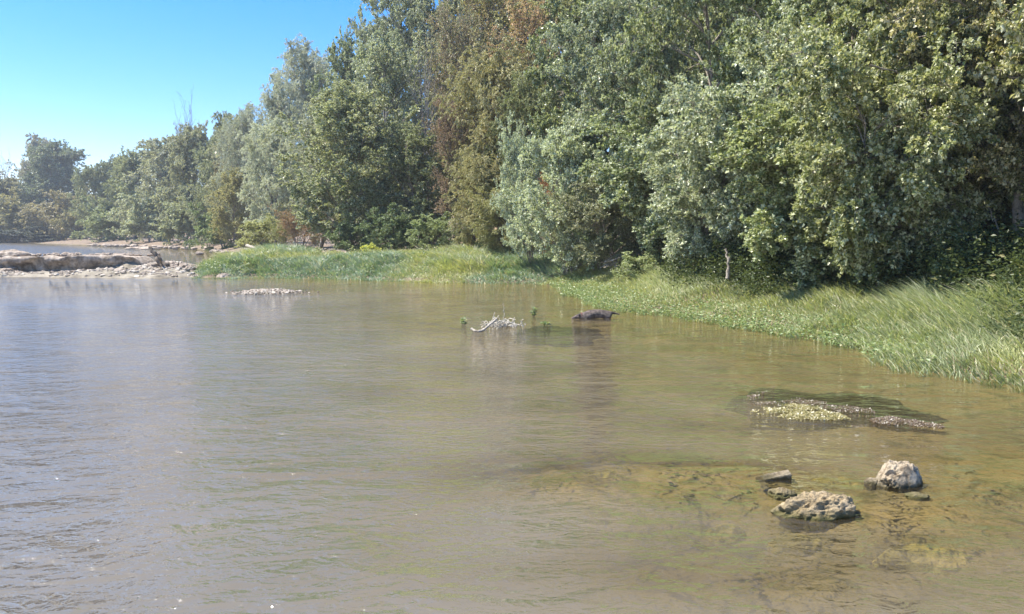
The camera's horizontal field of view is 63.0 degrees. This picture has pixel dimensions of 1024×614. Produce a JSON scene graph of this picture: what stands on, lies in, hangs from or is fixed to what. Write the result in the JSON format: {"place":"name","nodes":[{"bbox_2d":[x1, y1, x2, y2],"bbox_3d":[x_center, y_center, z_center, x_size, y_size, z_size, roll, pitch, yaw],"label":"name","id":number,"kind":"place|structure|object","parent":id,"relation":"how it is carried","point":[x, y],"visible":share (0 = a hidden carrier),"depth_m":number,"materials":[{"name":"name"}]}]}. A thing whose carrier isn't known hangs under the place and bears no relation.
{"place":"outdoors","nodes":[
{"label":"outdoors","id":0,"kind":"place"},
{"bbox_2d":[0,0,608,211],"label":"sky","id":1,"kind":"structure","parent":0,"point":[100,77],"materials":[{"name":"blue"}]},
{"bbox_2d":[0,243,1023,613],"bbox_3d":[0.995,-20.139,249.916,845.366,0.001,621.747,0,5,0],"label":"river water","id":2,"kind":"structure","parent":0,"point":[198,449],"depth_m":5.93,"materials":[{"name":"liquid"}]},
{"bbox_2d":[571,309,619,320],"bbox_3d":[1.612,0.300,16.092,0.955,0.509,0.225,-1,5,-8],"label":"driftwood log","id":3,"kind":"object","parent":2,"relation":"in","point":[596,313],"visible":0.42,"depth_m":16.00,"materials":[{"name":"wood"}]},
{"bbox_2d":[750,403,850,420],"bbox_3d":[2.567,0.948,7.474,0.725,0.060,0.727,-2,5,-25],"label":"weed raft","id":4,"kind":"object","parent":2,"relation":"on","point":[802,411],"visible":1,"depth_m":7.45,"materials":[{"name":"plant"}]},
{"bbox_2d":[752,397,875,413],"bbox_3d":[2.857,0.916,7.877,1.098,0.044,0.558,3,6,27],"label":"weed raft","id":5,"kind":"object","parent":2,"relation":"on","point":[814,403],"visible":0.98,"depth_m":7.81,"materials":[{"name":"plant"}]},
{"bbox_2d":[869,415,943,429],"bbox_3d":[3.336,0.975,7.085,0.357,0.060,0.581,-5,7,-43],"label":"weed raft","id":6,"kind":"object","parent":2,"relation":"on","point":[894,420],"visible":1,"depth_m":7.08,"materials":[{"name":"plant"}]},
{"bbox_2d":[2,152,1023,600],"bbox_3d":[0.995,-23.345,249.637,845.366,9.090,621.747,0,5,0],"label":"ground","id":7,"kind":"structure","parent":0,"point":[758,584],"depth_m":6.55,"materials":[{"name":"soil"}]},
{"bbox_2d":[0,170,28,230],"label":"tree","id":8,"kind":"object","parent":7,"relation":"on","point":[8,183],"visible":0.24,"depth_m":175.42,"materials":[{"name":"green plant"}]},
{"bbox_2d":[0,186,55,240],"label":"bushy tree","id":9,"kind":"object","parent":7,"relation":"on","point":[9,208],"visible":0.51,"depth_m":160.72,"materials":[{"name":"green plant"}]},
{"bbox_2d":[0,224,57,242],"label":"waterside shrub","id":10,"kind":"object","parent":7,"relation":"on","point":[31,234],"visible":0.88,"depth_m":155.57,"materials":[{"name":"grey plant"}]},
{"bbox_2d":[4,132,54,203],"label":"tree","id":11,"kind":"object","parent":7,"relation":"on","point":[33,143],"visible":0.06,"depth_m":195.80,"materials":[{"name":"green plant"}]},
{"bbox_2d":[14,137,96,235],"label":"tree","id":12,"kind":"object","parent":7,"relation":"on","point":[60,161],"visible":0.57,"depth_m":180.81,"materials":[{"name":"green plant"}]},
{"bbox_2d":[14,185,107,240],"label":"bushy tree","id":13,"kind":"object","parent":7,"relation":"on","point":[48,212],"visible":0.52,"depth_m":156.73,"materials":[{"name":"green plant"}]},
{"bbox_2d":[49,196,91,239],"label":"bushy tree","id":14,"kind":"object","parent":7,"relation":"on","point":[69,216],"visible":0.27,"depth_m":155.00,"materials":[{"name":"green plant"}]},
{"bbox_2d":[66,161,127,239],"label":"tree","id":15,"kind":"object","parent":7,"relation":"on","point":[96,177],"visible":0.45,"depth_m":146.41,"materials":[{"name":"green plant"}]},
{"bbox_2d":[0,256,196,281],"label":"gravel bar","id":16,"kind":"object","parent":7,"relation":"on","point":[129,275],"visible":0.24,"depth_m":31.25,"materials":[{"name":"gravel"}]},
{"bbox_2d":[0,249,39,256],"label":"rock","id":17,"kind":"object","parent":16,"relation":"on","point":[11,252],"visible":0.53,"depth_m":35.11,"materials":[{"name":"stone"}]},
{"bbox_2d":[0,254,155,271],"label":"rock ledge","id":18,"kind":"object","parent":16,"relation":"on","point":[47,263],"visible":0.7,"depth_m":33.95,"materials":[{"name":"stone"}]},
{"bbox_2d":[0,260,197,276],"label":"bar pebbles","id":19,"kind":"object","parent":16,"relation":"on","point":[121,270],"visible":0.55,"depth_m":31.94,"materials":[{"name":"gravel"}]},
{"bbox_2d":[148,246,178,267],"bbox_3d":[-13.372,-1.663,32.536,0.776,1.398,2.173,-4,7,-42],"label":"driftwood snag","id":20,"kind":"object","parent":16,"relation":"on","point":[160,261],"visible":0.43,"depth_m":32.84,"materials":[{"name":"wood"}]},
{"bbox_2d":[69,195,133,241],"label":"waterside shrub","id":21,"kind":"object","parent":7,"relation":"on","point":[96,222],"visible":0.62,"depth_m":131.45,"materials":[{"name":"green plant"}]},
{"bbox_2d":[95,154,142,237],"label":"tree","id":22,"kind":"object","parent":7,"relation":"on","point":[110,166],"visible":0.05,"depth_m":163.97,"materials":[{"name":"green plant"}]},
{"bbox_2d":[96,145,154,239],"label":"tree","id":23,"kind":"object","parent":7,"relation":"on","point":[130,163],"visible":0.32,"depth_m":132.93,"materials":[{"name":"green plant"}]},
{"bbox_2d":[106,187,179,243],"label":"waterside shrub","id":24,"kind":"object","parent":7,"relation":"on","point":[132,223],"visible":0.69,"depth_m":115.11,"materials":[{"name":"green plant"}]},
{"bbox_2d":[112,136,200,240],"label":"tree","id":25,"kind":"object","parent":7,"relation":"on","point":[156,156],"visible":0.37,"depth_m":117.10,"materials":[{"name":"green plant"}]},
{"bbox_2d":[147,195,206,245],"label":"waterside shrub","id":26,"kind":"object","parent":7,"relation":"on","point":[182,222],"visible":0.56,"depth_m":101.59,"materials":[{"name":"green plant"}]},
{"bbox_2d":[151,119,219,244],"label":"tree","id":27,"kind":"object","parent":7,"relation":"on","point":[183,172],"visible":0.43,"depth_m":105.37,"materials":[{"name":"green plant"}]},
{"bbox_2d":[174,90,199,187],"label":"dead tree","id":28,"kind":"object","parent":7,"relation":"on","point":[190,112],"visible":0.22,"depth_m":117.97,"materials":[{"name":"grey plant"}]},
{"bbox_2d":[183,202,242,250],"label":"waterside shrub","id":29,"kind":"object","parent":7,"relation":"on","point":[204,228],"visible":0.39,"depth_m":84.60,"materials":[{"name":"green plant"}]},
{"bbox_2d":[179,110,260,246],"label":"tree","id":30,"kind":"object","parent":7,"relation":"on","point":[206,167],"visible":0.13,"depth_m":95.74,"materials":[{"name":"green plant"}]},
{"bbox_2d":[204,166,261,247],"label":"tree","id":31,"kind":"object","parent":7,"relation":"on","point":[222,217],"visible":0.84,"depth_m":78.55,"materials":[{"name":"green plant"}]},
{"bbox_2d":[204,123,261,235],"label":"poplar tree","id":32,"kind":"object","parent":7,"relation":"on","point":[213,186],"visible":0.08,"depth_m":87.65,"materials":[{"name":"green plant"}]},
{"bbox_2d":[214,101,266,234],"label":"willow tree","id":33,"kind":"object","parent":7,"relation":"on","point":[242,123],"visible":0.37,"depth_m":80.21,"materials":[{"name":"green plant"}]},
{"bbox_2d":[233,213,292,248],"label":"shrub","id":34,"kind":"object","parent":7,"relation":"on","point":[252,226],"visible":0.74,"depth_m":53.26,"materials":[{"name":"green plant"}]},
{"bbox_2d":[233,117,303,243],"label":"willow tree","id":35,"kind":"object","parent":7,"relation":"on","point":[270,144],"visible":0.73,"depth_m":58.53,"materials":[{"name":"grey plant"}]},
{"bbox_2d":[254,217,292,245],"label":"autumn shrub","id":36,"kind":"object","parent":7,"relation":"on","point":[278,236],"visible":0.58,"depth_m":51.53,"materials":[{"name":"green plant"}]},
{"bbox_2d":[244,70,308,243],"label":"willow tree","id":37,"kind":"object","parent":7,"relation":"on","point":[278,102],"visible":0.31,"depth_m":66.65,"materials":[{"name":"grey plant"}]},
{"bbox_2d":[267,206,326,248],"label":"autumn shrub","id":38,"kind":"object","parent":7,"relation":"on","point":[291,224],"visible":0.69,"depth_m":49.48,"materials":[{"name":"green plant"}]},
{"bbox_2d":[268,33,338,244],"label":"willow tree","id":39,"kind":"object","parent":7,"relation":"on","point":[306,68],"visible":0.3,"depth_m":70.59,"materials":[{"name":"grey plant"}]},
{"bbox_2d":[278,97,346,247],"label":"willow tree","id":40,"kind":"object","parent":7,"relation":"on","point":[305,123],"visible":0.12,"depth_m":52.58,"materials":[{"name":"green plant"}]},
{"bbox_2d":[305,25,371,242],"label":"poplar tree","id":41,"kind":"object","parent":7,"relation":"on","point":[338,65],"visible":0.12,"depth_m":59.80,"materials":[{"name":"green plant"}]},
{"bbox_2d":[270,79,421,250],"bbox_3d":[-8.245,-6.741,40.884,7.751,8.622,6.674,0,5,2],"label":"poplar tree","id":42,"kind":"object","parent":7,"relation":"on","point":[337,129],"visible":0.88,"depth_m":39.98,"materials":[{"name":"green plant"}]},
{"bbox_2d":[323,214,388,251],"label":"shrub","id":43,"kind":"object","parent":7,"relation":"on","point":[350,228],"visible":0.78,"depth_m":38.02,"materials":[{"name":"green plant"}]},
{"bbox_2d":[346,2,419,220],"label":"poplar tree","id":44,"kind":"object","parent":7,"relation":"on","point":[357,33],"visible":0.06,"depth_m":55.46,"materials":[{"name":"green plant"}]},
{"bbox_2d":[324,28,453,249],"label":"poplar tree","id":45,"kind":"object","parent":7,"relation":"on","point":[377,63],"visible":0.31,"depth_m":44.98,"materials":[{"name":"green plant"}]},
{"bbox_2d":[359,202,421,250],"bbox_3d":[-5.568,-3.428,37.233,3.045,2.450,2.952,5,7,42],"label":"shrub","id":46,"kind":"object","parent":7,"relation":"on","point":[384,227],"visible":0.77,"depth_m":36.86,"materials":[{"name":"green plant"}]},
{"bbox_2d":[190,234,612,284],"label":"inlet grass","id":47,"kind":"structure","parent":7,"relation":"on","point":[464,263],"depth_m":30.74,"materials":[{"name":"plant"}]},
{"bbox_2d":[361,119,458,248],"bbox_3d":[-4.695,-5.689,39.920,4.883,6.506,5.671,0,5,-3],"label":"poplar tree","id":48,"kind":"object","parent":7,"relation":"on","point":[415,162],"visible":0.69,"depth_m":39.05,"materials":[{"name":"green plant"}]},
{"bbox_2d":[359,0,486,247],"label":"poplar tree","id":49,"kind":"object","parent":7,"relation":"on","point":[414,14],"visible":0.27,"depth_m":52.22,"materials":[{"name":"green plant"}]},
{"bbox_2d":[408,30,442,245],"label":"dead tree","id":50,"kind":"object","parent":7,"relation":"on","point":[425,90],"visible":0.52,"depth_m":42.22,"materials":[{"name":"grey plant"}]},
{"bbox_2d":[388,211,463,249],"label":"shrub","id":51,"kind":"object","parent":7,"relation":"on","point":[438,233],"visible":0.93,"depth_m":35.93,"materials":[{"name":"green plant"}]},
{"bbox_2d":[421,86,479,241],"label":"dry tree","id":52,"kind":"object","parent":7,"relation":"on","point":[448,134],"visible":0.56,"depth_m":36.18,"materials":[{"name":"brown plant"}]},
{"bbox_2d":[397,0,508,232],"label":"poplar tree","id":53,"kind":"object","parent":7,"relation":"on","point":[483,42],"visible":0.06,"depth_m":46.54,"materials":[{"name":"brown plant"}]},
{"bbox_2d":[420,0,495,231],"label":"dry tree","id":54,"kind":"object","parent":7,"relation":"on","point":[464,38],"visible":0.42,"depth_m":42.47,"materials":[{"name":"green plant"}]},
{"bbox_2d":[441,149,511,247],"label":"weeping tree","id":55,"kind":"object","parent":7,"relation":"on","point":[473,169],"visible":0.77,"depth_m":32.78,"materials":[{"name":"green plant"}]},
{"bbox_2d":[427,0,527,145],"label":"dry tree","id":56,"kind":"object","parent":7,"relation":"on","point":[486,5],"visible":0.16,"depth_m":47.78,"materials":[{"name":"plant"}]},
{"bbox_2d":[415,0,553,117],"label":"poplar tree","id":57,"kind":"object","parent":7,"relation":"on","point":[473,15],"visible":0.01,"depth_m":54.35,"materials":[{"name":"green plant"}]},
{"bbox_2d":[425,33,551,235],"bbox_3d":[-0.781,-6.990,35.265,5.253,8.601,5.047,1,5,9],"label":"weeping tree","id":58,"kind":"object","parent":7,"relation":"on","point":[497,73],"visible":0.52,"depth_m":34.50,"materials":[{"name":"green plant"}]},
{"bbox_2d":[464,186,523,254],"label":"weeping tree","id":59,"kind":"object","parent":7,"relation":"on","point":[490,236],"visible":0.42,"depth_m":31.27,"materials":[{"name":"green plant"}]},
{"bbox_2d":[470,306,525,332],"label":"stranded branch","id":60,"kind":"object","parent":7,"relation":"on","point":[495,322],"visible":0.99,"depth_m":14.45,"materials":[{"name":"wood"}]},
{"bbox_2d":[490,110,551,265],"bbox_3d":[0.364,-3.895,28.843,2.111,5.555,2.234,-1,5,-15],"label":"silver bush","id":61,"kind":"object","parent":7,"relation":"on","point":[513,151],"visible":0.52,"depth_m":28.57,"materials":[{"name":"green plant"}]},
{"bbox_2d":[484,65,564,234],"bbox_3d":[0.634,-6.043,33.749,3.575,6.828,3.721,0,5,4],"label":"poplar tree","id":62,"kind":"object","parent":7,"relation":"on","point":[526,103],"visible":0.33,"depth_m":33.03,"materials":[{"name":"green plant"}]},
{"bbox_2d":[485,0,567,140],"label":"dry tree","id":63,"kind":"object","parent":7,"relation":"on","point":[518,22],"visible":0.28,"depth_m":37.25,"materials":[{"name":"green plant"}]},
{"bbox_2d":[455,0,598,137],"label":"poplar tree","id":64,"kind":"object","parent":7,"relation":"on","point":[499,19],"visible":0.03,"depth_m":47.47,"materials":[{"name":"green plant"}]},
{"bbox_2d":[539,172,554,254],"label":"autumn shrub","id":65,"kind":"object","parent":7,"relation":"on","point":[544,184],"visible":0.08,"depth_m":30.52,"materials":[{"name":"green plant"}]},
{"bbox_2d":[499,108,618,274],"bbox_3d":[1.860,-3.462,26.847,4.228,5.518,3.607,-1,5,-16],"label":"silver bush","id":66,"kind":"object","parent":7,"relation":"on","point":[568,156],"visible":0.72,"depth_m":26.18,"materials":[{"name":"green plant"}]},
{"bbox_2d":[515,326,603,346],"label":"water weed","id":67,"kind":"object","parent":7,"relation":"on","point":[559,339],"visible":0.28,"depth_m":13.39,"materials":[{"name":"plant"}]},
{"bbox_2d":[508,0,626,137],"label":"poplar tree","id":68,"kind":"object","parent":7,"relation":"on","point":[566,3],"visible":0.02,"depth_m":42.20,"materials":[{"name":"green plant"}]},
{"bbox_2d":[543,187,634,271],"bbox_3d":[2.686,-2.424,26.677,3.175,3.034,2.771,3,6,29],"label":"silver bush","id":69,"kind":"object","parent":7,"relation":"on","point":[612,228],"visible":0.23,"depth_m":26.14,"materials":[{"name":"green plant"}]},
{"bbox_2d":[543,170,642,270],"bbox_3d":[2.726,-2.502,25.224,3.692,3.211,2.974,-2,5,-20],"label":"leafy bush","id":70,"kind":"object","parent":7,"relation":"on","point":[593,212],"visible":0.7,"depth_m":24.57,"materials":[{"name":"green plant"}]},
{"bbox_2d":[587,469,617,478],"bbox_3d":[0.677,1.251,5.934,0.462,0.215,0.230,0,5,0],"label":"drowned stone","id":71,"kind":"object","parent":7,"relation":"on","point":[608,473],"visible":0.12,"depth_m":5.88,"materials":[{"name":"stone"}]},
{"bbox_2d":[523,0,700,202],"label":"poplar tree","id":72,"kind":"object","parent":7,"relation":"on","point":[542,124],"visible":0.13,"depth_m":29.19,"materials":[{"name":"green plant"}]},
{"bbox_2d":[600,252,643,269],"bbox_3d":[3.828,-1.084,24.676,2.554,1.090,1.286,0,5,0],"label":"brushwood pile","id":73,"kind":"object","parent":7,"relation":"on","point":[608,263],"visible":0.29,"depth_m":24.44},
{"bbox_2d":[540,0,723,232],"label":"poplar tree","id":74,"kind":"object","parent":7,"relation":"on","point":[602,74],"visible":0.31,"depth_m":24.71,"materials":[{"name":"green plant"}]},
{"bbox_2d":[610,249,664,277],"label":"shrub","id":75,"kind":"object","parent":7,"relation":"on","point":[642,259],"visible":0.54,"depth_m":22.28,"materials":[{"name":"green plant"}]},
{"bbox_2d":[610,162,669,260],"bbox_3d":[4.560,-2.830,24.577,2.822,3.690,3.172,2,6,26],"label":"leafy bush","id":76,"kind":"object","parent":7,"relation":"on","point":[635,247],"visible":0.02,"depth_m":24.69,"materials":[{"name":"green plant"}]},
{"bbox_2d":[615,227,667,261],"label":"understory bush","id":77,"kind":"object","parent":7,"relation":"on","point":[634,241],"visible":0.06,"depth_m":24.42,"materials":[{"name":"green plant"}]},
{"bbox_2d":[575,78,750,258],"bbox_3d":[4.330,-3.627,22.831,5.955,5.784,4.749,3,6,32],"label":"poplar tree","id":78,"kind":"object","parent":7,"relation":"on","point":[634,186],"visible":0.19,"depth_m":22.42,"materials":[{"name":"green plant"}]},
{"bbox_2d":[597,0,754,154],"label":"poplar tree","id":79,"kind":"object","parent":7,"relation":"on","point":[715,16],"visible":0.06,"depth_m":28.18,"materials":[{"name":"green plant"}]},
{"bbox_2d":[598,0,775,134],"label":"poplar tree","id":80,"kind":"object","parent":7,"relation":"on","point":[675,10],"visible":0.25,"depth_m":22.26,"materials":[{"name":"green plant"}]},
{"bbox_2d":[624,94,786,265],"bbox_3d":[4.790,-2.670,19.580,3.885,4.497,4.933,0,5,0],"label":"poplar tree","id":81,"kind":"object","parent":7,"relation":"on","point":[680,202],"visible":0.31,"depth_m":19.46,"materials":[{"name":"green plant"}]},
{"bbox_2d":[725,248,730,279],"bbox_3d":[4.527,-0.904,17.529,0.113,0.662,0.175,0,5,0],"label":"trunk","id":82,"kind":"object","parent":7,"relation":"on","point":[728,266],"visible":0.99,"depth_m":17.50,"materials":[{"name":"grey plant"}]},
{"bbox_2d":[655,0,875,244],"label":"poplar tree","id":83,"kind":"object","parent":7,"relation":"on","point":[729,208],"visible":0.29,"depth_m":17.61,"materials":[{"name":"green plant"}]},
{"bbox_2d":[755,470,791,482],"bbox_3d":[1.716,1.148,5.516,0.257,0.124,0.094,0,5,-5],"label":"stone slab","id":84,"kind":"object","parent":7,"relation":"on","point":[784,475],"depth_m":5.48,"materials":[{"name":"stone"}]},
{"bbox_2d":[768,487,796,500],"bbox_3d":[1.670,1.158,5.162,0.169,0.102,0.153,-2,5,-19],"label":"rock","id":85,"kind":"object","parent":7,"relation":"on","point":[782,493],"visible":0.73,"depth_m":5.12,"materials":[{"name":"stone"}]},
{"bbox_2d":[548,252,1023,393],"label":"bank grass","id":86,"kind":"structure","parent":7,"relation":"on","point":[924,307],"depth_m":12.12,"materials":[{"name":"plant"}]},
{"bbox_2d":[698,0,882,143],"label":"poplar tree","id":87,"kind":"object","parent":7,"relation":"on","point":[769,9],"visible":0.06,"depth_m":19.60,"materials":[{"name":"green plant"}]},
{"bbox_2d":[768,533,826,556],"bbox_3d":[1.588,1.336,4.593,0.349,0.193,0.219,2,5,24],"label":"drowned stone","id":88,"kind":"object","parent":7,"relation":"on","point":[780,550],"visible":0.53,"depth_m":4.53,"materials":[{"name":"stone"}]},
{"bbox_2d":[770,491,855,531],"bbox_3d":[1.755,1.198,4.804,0.526,0.226,0.275,-1,5,-9],"label":"rock","id":89,"kind":"object","parent":7,"relation":"on","point":[815,509],"visible":0.83,"depth_m":4.74,"materials":[{"name":"stone"}]},
{"bbox_2d":[610,218,1023,343],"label":"broadleaf weeds","id":90,"kind":"object","parent":7,"relation":"on","point":[677,269],"visible":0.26,"depth_m":16.32,"materials":[{"name":"green plant"}]},
{"bbox_2d":[725,387,948,431],"bbox_3d":[3.173,1.131,7.721,3.160,0.359,2.480,0,5,0],"label":"water weed","id":91,"kind":"object","parent":7,"relation":"on","point":[790,423],"visible":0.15,"depth_m":7.81,"materials":[{"name":"plant"}]},
{"bbox_2d":[812,477,864,487],"bbox_3d":[2.231,1.251,5.636,0.576,0.208,0.252,0,5,0],"label":"drowned stone","id":92,"kind":"object","parent":7,"relation":"on","point":[853,484],"visible":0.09,"depth_m":5.59,"materials":[{"name":"stone"}]},
{"bbox_2d":[727,0,973,147],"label":"poplar tree","id":93,"kind":"object","parent":7,"relation":"on","point":[836,27],"visible":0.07,"depth_m":16.70,"materials":[{"name":"green plant"}]},
{"bbox_2d":[703,59,998,288],"bbox_3d":[5.956,-2.712,16.154,4.115,5.061,5.086,-2,5,-24],"label":"poplar tree","id":94,"kind":"object","parent":7,"relation":"on","point":[770,177],"visible":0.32,"depth_m":15.74,"materials":[{"name":"green plant"}]},
{"bbox_2d":[687,206,1023,299],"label":"nettle bed","id":95,"kind":"object","parent":7,"relation":"on","point":[956,267],"visible":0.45,"depth_m":13.66,"materials":[{"name":"green plant"}]},
{"bbox_2d":[863,477,877,489],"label":"rock","id":96,"kind":"object","parent":7,"relation":"on","point":[869,481],"visible":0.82,"depth_m":5.37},
{"bbox_2d":[765,10,1000,291],"bbox_3d":[6.279,-2.436,14.095,3.597,4.935,4.641,2,5,23],"label":"poplar tree","id":97,"kind":"object","parent":7,"relation":"on","point":[882,196],"visible":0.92,"depth_m":13.66,"materials":[{"name":"green plant"}]},
{"bbox_2d":[870,459,922,492],"bbox_3d":[2.497,1.165,5.409,0.360,0.334,0.264,-2,5,-23],"label":"rock","id":98,"kind":"object","parent":7,"relation":"on","point":[902,475],"visible":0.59,"depth_m":5.32,"materials":[{"name":"stone"}]},
{"bbox_2d":[810,0,1023,215],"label":"poplar tree","id":99,"kind":"object","parent":7,"relation":"on","point":[999,194],"visible":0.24,"depth_m":14.51,"materials":[{"name":"green plant"}]},
{"bbox_2d":[904,492,929,500],"bbox_3d":[2.489,1.163,5.133,0.155,0.051,0.113,0,5,0],"label":"rock","id":100,"kind":"object","parent":7,"relation":"on","point":[917,496],"visible":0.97,"depth_m":5.10,"materials":[{"name":"stone"}]},
{"bbox_2d":[872,543,972,572],"bbox_3d":[2.157,1.351,4.381,0.549,0.191,0.313,0,5,0],"label":"drowned stone","id":101,"kind":"object","parent":7,"relation":"on","point":[906,558],"visible":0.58,"depth_m":4.31,"materials":[{"name":"stone"}]},
{"bbox_2d":[880,0,1023,243],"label":"poplar tree","id":102,"kind":"object","parent":7,"relation":"on","point":[1001,162],"visible":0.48,"depth_m":13.60,"materials":[{"name":"green plant"}]},
{"bbox_2d":[929,219,995,255],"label":"understory bush","id":103,"kind":"object","parent":7,"relation":"on","point":[965,226],"visible":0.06,"depth_m":14.21,"materials":[{"name":"green plant"}]},
{"bbox_2d":[942,181,1011,231],"bbox_3d":[9.310,-2.378,16.368,2.702,2.593,2.484,1,5,16],"label":"leafy bush","id":104,"kind":"object","parent":7,"relation":"on","point":[1004,213],"visible":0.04,"depth_m":16.29,"materials":[{"name":"green plant"}]},
{"bbox_2d":[965,0,1023,148],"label":"poplar tree","id":105,"kind":"object","parent":7,"relation":"on","point":[1007,66],"visible":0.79,"depth_m":12.47,"materials":[{"name":"green plant"}]},
{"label":"gravel shoal","id":106,"kind":"structure","parent":7,"relation":"on","visible":0},
{"bbox_2d":[226,288,319,294],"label":"shoal pebbles","id":107,"kind":"object","parent":106,"relation":"on","point":[264,291],"visible":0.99,"depth_m":22.89,"materials":[{"name":"gravel"}]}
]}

